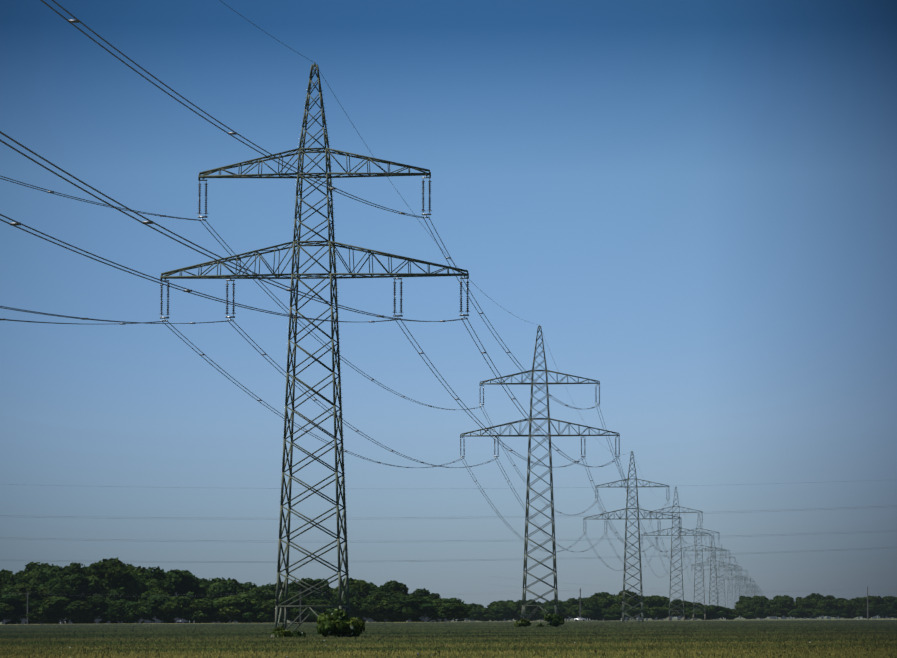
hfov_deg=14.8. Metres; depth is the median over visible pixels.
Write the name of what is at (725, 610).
tree
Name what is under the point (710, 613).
tree
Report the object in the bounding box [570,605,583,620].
tree
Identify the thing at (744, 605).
tree
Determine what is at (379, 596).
tree
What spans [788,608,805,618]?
tree
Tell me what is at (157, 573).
tree
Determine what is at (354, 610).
tree
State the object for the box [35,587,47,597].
tree
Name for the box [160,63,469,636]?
pylon
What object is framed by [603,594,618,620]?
tree
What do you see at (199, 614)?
tree
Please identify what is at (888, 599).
tree
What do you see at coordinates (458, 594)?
pole wires
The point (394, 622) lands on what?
road
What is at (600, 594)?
tree
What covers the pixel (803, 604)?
tree
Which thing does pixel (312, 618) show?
tree
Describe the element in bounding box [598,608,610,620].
tree
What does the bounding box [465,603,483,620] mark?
tree
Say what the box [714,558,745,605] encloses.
pylon
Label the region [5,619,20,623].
tree
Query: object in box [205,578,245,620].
tree
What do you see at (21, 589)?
tree
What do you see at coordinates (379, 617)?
tree
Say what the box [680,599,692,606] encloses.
tree
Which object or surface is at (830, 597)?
tree
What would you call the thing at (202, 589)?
tree
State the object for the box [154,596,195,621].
tree
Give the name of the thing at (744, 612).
tree
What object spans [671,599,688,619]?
tree
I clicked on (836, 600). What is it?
tree
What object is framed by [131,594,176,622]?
tree
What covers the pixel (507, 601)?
tree
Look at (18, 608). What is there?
tree
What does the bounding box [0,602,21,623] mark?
tree
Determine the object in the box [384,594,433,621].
tree
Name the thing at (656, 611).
tree
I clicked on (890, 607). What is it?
tree
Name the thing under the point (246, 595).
tree
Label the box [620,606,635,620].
tree
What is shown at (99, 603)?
tree
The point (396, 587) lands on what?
tree
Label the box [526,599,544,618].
tree
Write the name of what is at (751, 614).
tree
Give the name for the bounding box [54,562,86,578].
tree
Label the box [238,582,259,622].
tree
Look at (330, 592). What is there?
tree
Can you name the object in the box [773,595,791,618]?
tree
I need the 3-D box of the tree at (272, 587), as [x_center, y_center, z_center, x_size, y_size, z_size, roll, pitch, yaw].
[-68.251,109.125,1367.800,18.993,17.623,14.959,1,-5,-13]
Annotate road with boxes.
[0,619,896,624]
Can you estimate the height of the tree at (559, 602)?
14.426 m
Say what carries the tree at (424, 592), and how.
on the ground
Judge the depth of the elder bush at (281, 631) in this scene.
319.67 m
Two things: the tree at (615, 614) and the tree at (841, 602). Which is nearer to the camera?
the tree at (615, 614)
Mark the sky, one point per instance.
(692, 204)
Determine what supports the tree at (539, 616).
on the ground
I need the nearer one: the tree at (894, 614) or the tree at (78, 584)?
the tree at (78, 584)
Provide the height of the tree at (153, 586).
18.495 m
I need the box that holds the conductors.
[0,0,896,599]
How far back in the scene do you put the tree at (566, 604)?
2138.21 m
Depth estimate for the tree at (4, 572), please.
1421.74 m
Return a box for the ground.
[0,616,896,623]
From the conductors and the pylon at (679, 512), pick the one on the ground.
the pylon at (679, 512)
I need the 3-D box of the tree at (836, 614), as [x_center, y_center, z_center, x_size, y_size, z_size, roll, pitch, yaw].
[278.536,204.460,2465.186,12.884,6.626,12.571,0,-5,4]
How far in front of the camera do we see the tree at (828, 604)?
2493.87 m
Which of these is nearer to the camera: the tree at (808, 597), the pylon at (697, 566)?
the pylon at (697, 566)
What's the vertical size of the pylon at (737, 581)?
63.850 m
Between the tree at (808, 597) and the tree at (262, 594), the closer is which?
the tree at (262, 594)
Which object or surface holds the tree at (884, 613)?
on the ground
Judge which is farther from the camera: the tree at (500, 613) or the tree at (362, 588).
the tree at (500, 613)
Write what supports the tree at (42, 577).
on the ground
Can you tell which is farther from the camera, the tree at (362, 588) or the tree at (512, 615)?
the tree at (512, 615)
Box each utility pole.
[26,593,28,623]
[580,588,580,620]
[867,586,868,619]
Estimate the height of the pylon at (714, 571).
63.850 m
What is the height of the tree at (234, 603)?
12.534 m
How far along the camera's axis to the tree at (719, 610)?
2197.60 m
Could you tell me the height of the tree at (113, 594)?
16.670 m
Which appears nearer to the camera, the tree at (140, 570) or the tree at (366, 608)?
the tree at (366, 608)
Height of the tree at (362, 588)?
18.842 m
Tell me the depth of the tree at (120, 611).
1305.47 m
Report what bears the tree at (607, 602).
on the ground
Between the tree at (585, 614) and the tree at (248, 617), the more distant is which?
the tree at (585, 614)
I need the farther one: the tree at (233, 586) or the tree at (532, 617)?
the tree at (532, 617)
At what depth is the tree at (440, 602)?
1325.06 m
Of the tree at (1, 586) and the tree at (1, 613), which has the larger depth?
the tree at (1, 586)
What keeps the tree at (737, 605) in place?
on the ground
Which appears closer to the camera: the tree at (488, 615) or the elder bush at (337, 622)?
the elder bush at (337, 622)
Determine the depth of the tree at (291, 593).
1298.69 m
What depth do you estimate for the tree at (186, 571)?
1403.18 m
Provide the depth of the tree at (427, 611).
1290.02 m
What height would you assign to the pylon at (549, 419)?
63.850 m
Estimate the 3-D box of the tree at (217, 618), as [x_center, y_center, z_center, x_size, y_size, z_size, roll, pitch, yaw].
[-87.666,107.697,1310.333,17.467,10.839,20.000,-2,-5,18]
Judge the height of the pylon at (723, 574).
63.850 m
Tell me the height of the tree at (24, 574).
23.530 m
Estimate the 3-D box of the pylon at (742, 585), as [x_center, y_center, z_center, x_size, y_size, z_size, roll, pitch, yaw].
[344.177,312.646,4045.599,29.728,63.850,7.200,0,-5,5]
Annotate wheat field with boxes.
[0,619,896,657]
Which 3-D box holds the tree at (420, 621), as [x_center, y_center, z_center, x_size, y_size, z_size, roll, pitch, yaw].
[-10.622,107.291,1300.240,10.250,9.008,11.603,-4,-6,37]
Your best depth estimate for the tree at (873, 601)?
2509.59 m
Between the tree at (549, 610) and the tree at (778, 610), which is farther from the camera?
the tree at (778, 610)
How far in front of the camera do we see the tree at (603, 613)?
2142.91 m
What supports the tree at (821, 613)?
on the ground
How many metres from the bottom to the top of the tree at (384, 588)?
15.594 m
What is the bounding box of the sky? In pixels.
[0,0,896,608]
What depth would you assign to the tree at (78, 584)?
1316.65 m
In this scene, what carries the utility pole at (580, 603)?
on the ground
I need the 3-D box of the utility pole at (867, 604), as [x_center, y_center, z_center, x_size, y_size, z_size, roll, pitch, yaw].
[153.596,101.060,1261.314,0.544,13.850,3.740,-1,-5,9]
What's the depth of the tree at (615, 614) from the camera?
2122.49 m
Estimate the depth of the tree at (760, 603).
2514.83 m
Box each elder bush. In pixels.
[270,625,292,636]
[292,630,305,636]
[316,608,364,636]
[514,618,530,626]
[543,613,564,626]
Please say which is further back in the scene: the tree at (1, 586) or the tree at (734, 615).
the tree at (734, 615)
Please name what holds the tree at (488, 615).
on the ground
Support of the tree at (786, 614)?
on the ground
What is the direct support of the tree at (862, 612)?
on the ground
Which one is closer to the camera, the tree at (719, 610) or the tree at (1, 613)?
the tree at (1, 613)
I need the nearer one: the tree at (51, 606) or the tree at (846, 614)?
the tree at (51, 606)
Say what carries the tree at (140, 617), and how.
on the ground
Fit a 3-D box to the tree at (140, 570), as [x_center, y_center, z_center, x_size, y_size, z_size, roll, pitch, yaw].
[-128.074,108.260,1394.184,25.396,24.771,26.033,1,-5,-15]
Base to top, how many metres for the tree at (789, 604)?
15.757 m
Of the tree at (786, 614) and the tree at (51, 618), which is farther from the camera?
the tree at (786, 614)
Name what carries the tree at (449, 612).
on the ground
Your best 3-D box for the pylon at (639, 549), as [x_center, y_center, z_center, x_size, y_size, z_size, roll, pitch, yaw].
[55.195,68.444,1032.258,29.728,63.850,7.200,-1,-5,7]
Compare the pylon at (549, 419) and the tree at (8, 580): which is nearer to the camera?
the pylon at (549, 419)
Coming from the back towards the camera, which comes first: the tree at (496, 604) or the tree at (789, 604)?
the tree at (789, 604)
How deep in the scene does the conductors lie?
326.66 m
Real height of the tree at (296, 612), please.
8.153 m
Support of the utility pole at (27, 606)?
on the ground
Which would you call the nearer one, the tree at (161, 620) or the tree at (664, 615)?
the tree at (161, 620)
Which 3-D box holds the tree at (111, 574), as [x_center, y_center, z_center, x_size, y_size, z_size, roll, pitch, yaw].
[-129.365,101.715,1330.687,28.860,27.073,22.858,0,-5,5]
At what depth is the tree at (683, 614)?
2185.79 m
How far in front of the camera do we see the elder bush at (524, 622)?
627.52 m
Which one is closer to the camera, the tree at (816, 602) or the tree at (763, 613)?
the tree at (763, 613)
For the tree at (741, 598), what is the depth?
2556.08 m
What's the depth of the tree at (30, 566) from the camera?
1431.60 m
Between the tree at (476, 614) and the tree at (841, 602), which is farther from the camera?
the tree at (841, 602)
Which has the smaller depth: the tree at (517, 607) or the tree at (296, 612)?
the tree at (296, 612)
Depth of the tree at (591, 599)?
2169.25 m
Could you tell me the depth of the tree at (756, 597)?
2540.35 m
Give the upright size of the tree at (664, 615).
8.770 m
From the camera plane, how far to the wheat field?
253.51 m
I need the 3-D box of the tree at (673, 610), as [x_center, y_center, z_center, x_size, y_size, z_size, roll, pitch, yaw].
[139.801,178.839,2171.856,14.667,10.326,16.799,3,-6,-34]
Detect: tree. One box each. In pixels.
[0,569,12,575]
[0,573,35,587]
[0,581,4,593]
[0,594,43,623]
[0,599,12,621]
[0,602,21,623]
[3,582,46,623]
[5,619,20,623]
[17,562,57,573]
[21,569,40,623]
[24,606,64,623]
[27,566,61,588]
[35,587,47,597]
[35,596,69,623]
[45,573,104,623]
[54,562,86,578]
[56,600,101,623]
[80,594,111,623]
[83,586,126,623]
[86,557,146,601]
[101,599,143,623]
[126,563,137,622]
[127,566,148,577]
[129,579,167,622]
[130,602,153,622]
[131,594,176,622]
[143,566,167,621]
[148,618,168,622]
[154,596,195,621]
[157,569,199,622]
[165,569,191,575]
[179,598,220,622]
[191,598,213,622]
[195,577,227,622]
[204,599,230,622]
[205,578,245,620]
[216,593,263,622]
[228,590,261,600]
[233,604,263,622]
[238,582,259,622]
[246,587,275,600]
[256,599,283,622]
[263,582,288,592]
[272,590,310,622]
[283,605,309,622]
[288,578,329,622]
[304,599,331,622]
[326,597,363,619]
[327,588,332,599]
[330,587,364,602]
[332,578,372,597]
[356,598,383,621]
[364,599,399,621]
[365,591,389,614]
[368,585,393,596]
[383,580,408,595]
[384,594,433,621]
[408,603,440,621]
[411,619,432,621]
[413,588,439,599]
[432,598,472,621]
[436,603,470,621]
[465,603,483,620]
[466,608,483,621]
[479,609,495,621]
[487,601,511,618]
[488,607,509,620]
[500,600,513,603]
[502,612,515,620]
[509,600,535,617]
[518,614,535,620]
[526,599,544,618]
[534,608,544,620]
[537,606,565,616]
[544,600,563,604]
[562,603,572,620]
[564,608,578,620]
[566,598,583,620]
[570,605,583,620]
[577,610,592,618]
[582,602,601,620]
[583,595,607,620]
[591,592,608,620]
[594,610,605,620]
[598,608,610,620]
[599,598,619,620]
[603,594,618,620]
[604,608,629,620]
[614,590,640,620]
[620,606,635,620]
[625,607,652,619]
[637,595,658,619]
[648,607,671,619]
[650,596,675,619]
[650,607,670,619]
[662,604,681,619]
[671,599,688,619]
[671,607,688,619]
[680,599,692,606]
[685,610,703,619]
[693,602,705,619]
[694,607,718,619]
[706,605,725,619]
[717,608,729,619]
[721,611,738,619]
[732,609,743,619]
[734,599,751,610]
[735,596,750,618]
[737,601,757,611]
[740,609,749,618]
[744,607,759,618]
[751,595,768,618]
[751,599,768,618]
[755,607,773,618]
[764,599,784,618]
[770,607,786,618]
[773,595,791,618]
[776,608,789,618]
[779,598,796,618]
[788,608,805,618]
[795,599,813,618]
[804,595,823,618]
[804,608,817,618]
[806,598,823,618]
[813,609,830,618]
[815,599,841,618]
[825,595,834,618]
[829,610,845,618]
[833,598,846,618]
[838,600,853,607]
[838,608,849,618]
[844,602,861,618]
[850,598,859,618]
[856,607,877,618]
[860,595,884,618]
[875,604,890,618]
[883,596,896,603]
[885,599,896,612]
[890,610,896,616]
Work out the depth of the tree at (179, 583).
1330.80 m
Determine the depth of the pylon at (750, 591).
5355.05 m
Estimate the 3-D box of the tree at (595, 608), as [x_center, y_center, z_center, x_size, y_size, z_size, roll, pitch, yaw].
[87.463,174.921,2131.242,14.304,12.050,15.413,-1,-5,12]
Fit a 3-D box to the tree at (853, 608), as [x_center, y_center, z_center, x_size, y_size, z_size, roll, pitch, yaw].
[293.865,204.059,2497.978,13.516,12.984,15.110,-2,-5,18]
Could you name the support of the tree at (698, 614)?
on the ground
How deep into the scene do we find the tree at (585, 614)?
2118.55 m
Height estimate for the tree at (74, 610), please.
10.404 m
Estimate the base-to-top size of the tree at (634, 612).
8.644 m
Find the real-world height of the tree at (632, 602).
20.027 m
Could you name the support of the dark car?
on the road
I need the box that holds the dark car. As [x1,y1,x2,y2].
[176,619,188,622]
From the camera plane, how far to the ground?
2317.83 m
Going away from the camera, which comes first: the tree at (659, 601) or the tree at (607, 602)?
the tree at (607, 602)
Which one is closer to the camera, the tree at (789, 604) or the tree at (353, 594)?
the tree at (353, 594)
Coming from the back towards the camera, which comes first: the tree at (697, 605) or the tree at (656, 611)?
the tree at (697, 605)
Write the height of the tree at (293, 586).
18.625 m
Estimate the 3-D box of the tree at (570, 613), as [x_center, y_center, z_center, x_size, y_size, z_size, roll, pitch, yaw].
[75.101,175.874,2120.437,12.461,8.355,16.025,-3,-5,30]
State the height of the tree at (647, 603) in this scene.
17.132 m
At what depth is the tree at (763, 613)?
2470.88 m
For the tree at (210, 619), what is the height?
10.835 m
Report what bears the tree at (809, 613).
on the ground
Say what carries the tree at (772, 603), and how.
on the ground
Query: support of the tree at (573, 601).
on the ground
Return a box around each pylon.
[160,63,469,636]
[460,325,619,626]
[583,452,681,621]
[641,487,711,620]
[672,513,725,620]
[691,535,735,605]
[703,544,739,607]
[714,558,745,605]
[723,562,750,617]
[732,568,753,617]
[741,578,759,596]
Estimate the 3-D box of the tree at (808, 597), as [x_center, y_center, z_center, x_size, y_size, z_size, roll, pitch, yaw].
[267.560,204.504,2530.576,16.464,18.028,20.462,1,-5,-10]
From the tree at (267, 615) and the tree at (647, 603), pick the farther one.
the tree at (647, 603)
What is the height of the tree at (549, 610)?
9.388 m
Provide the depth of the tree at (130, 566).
1411.16 m
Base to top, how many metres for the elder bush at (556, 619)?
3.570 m
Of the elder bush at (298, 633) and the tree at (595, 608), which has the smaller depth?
the elder bush at (298, 633)
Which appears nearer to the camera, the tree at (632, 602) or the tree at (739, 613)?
the tree at (632, 602)
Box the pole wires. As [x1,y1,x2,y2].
[8,586,885,596]
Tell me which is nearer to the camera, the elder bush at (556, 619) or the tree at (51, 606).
the elder bush at (556, 619)
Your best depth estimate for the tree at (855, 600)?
2539.40 m

